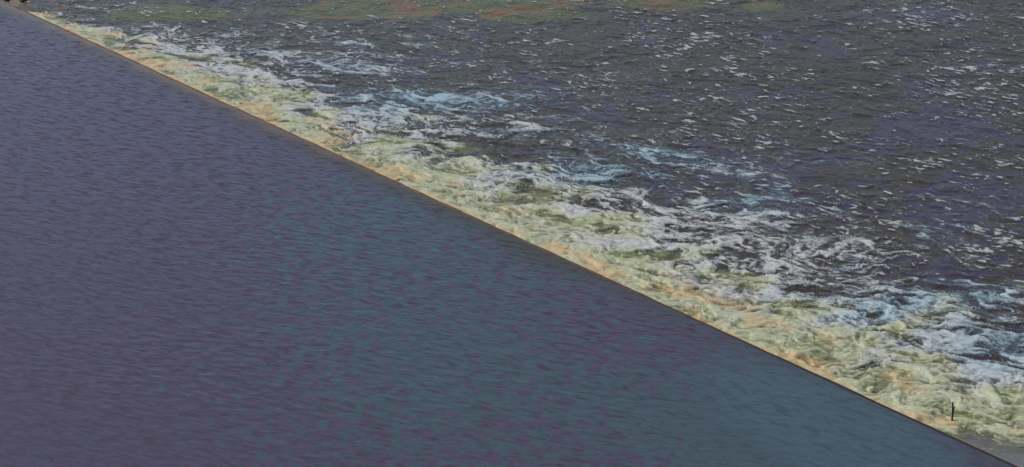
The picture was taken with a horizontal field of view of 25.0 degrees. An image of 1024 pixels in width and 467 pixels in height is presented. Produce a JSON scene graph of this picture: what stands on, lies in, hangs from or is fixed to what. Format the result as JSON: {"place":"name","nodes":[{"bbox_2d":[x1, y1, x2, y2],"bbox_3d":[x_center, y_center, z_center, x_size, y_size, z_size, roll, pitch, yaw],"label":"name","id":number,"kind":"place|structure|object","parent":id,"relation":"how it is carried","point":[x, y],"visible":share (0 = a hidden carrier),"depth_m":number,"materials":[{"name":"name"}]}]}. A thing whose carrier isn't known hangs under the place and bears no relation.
{"place":"outdoors","nodes":[
{"label":"outdoors","id":0,"kind":"place"},
{"bbox_2d":[0,1,1011,466],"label":"pool water","id":1,"kind":"structure","parent":0,"point":[190,277],"depth_m":78.67,"materials":[{"name":"blue liquid"}]},
{"bbox_2d":[7,0,1023,466],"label":"river water","id":2,"kind":"structure","parent":0,"point":[831,64],"depth_m":106.83,"materials":[{"name":"grey liquid"}]},
{"bbox_2d":[9,0,1023,451],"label":"foam","id":3,"kind":"object","parent":2,"relation":"on","point":[983,384],"visible":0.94,"depth_m":90.41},
{"bbox_2d":[951,401,954,420],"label":"wooden stick","id":4,"kind":"object","parent":3,"relation":"in","point":[953,407],"visible":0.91,"depth_m":72.85,"materials":[{"name":"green wood"}]},
{"bbox_2d":[33,13,1021,430],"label":"spray","id":5,"kind":"object","parent":2,"relation":"on","point":[639,243],"visible":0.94,"depth_m":86.17,"materials":[{"name":"grey liquid"}]},
{"bbox_3d":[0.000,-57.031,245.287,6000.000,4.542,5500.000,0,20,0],"label":"ground","id":6,"kind":"structure","parent":0,"visible":0},
{"bbox_2d":[0,0,1016,466],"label":"weir","id":7,"kind":"object","parent":6,"relation":"on","point":[556,256],"visible":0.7,"depth_m":84.61,"materials":[{"name":"concrete"}]},
{"bbox_2d":[2,0,1018,466],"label":"waterfall","id":8,"kind":"structure","parent":7,"relation":"on","point":[556,254],"depth_m":84.44,"materials":[{"name":"liquid"}]}
]}

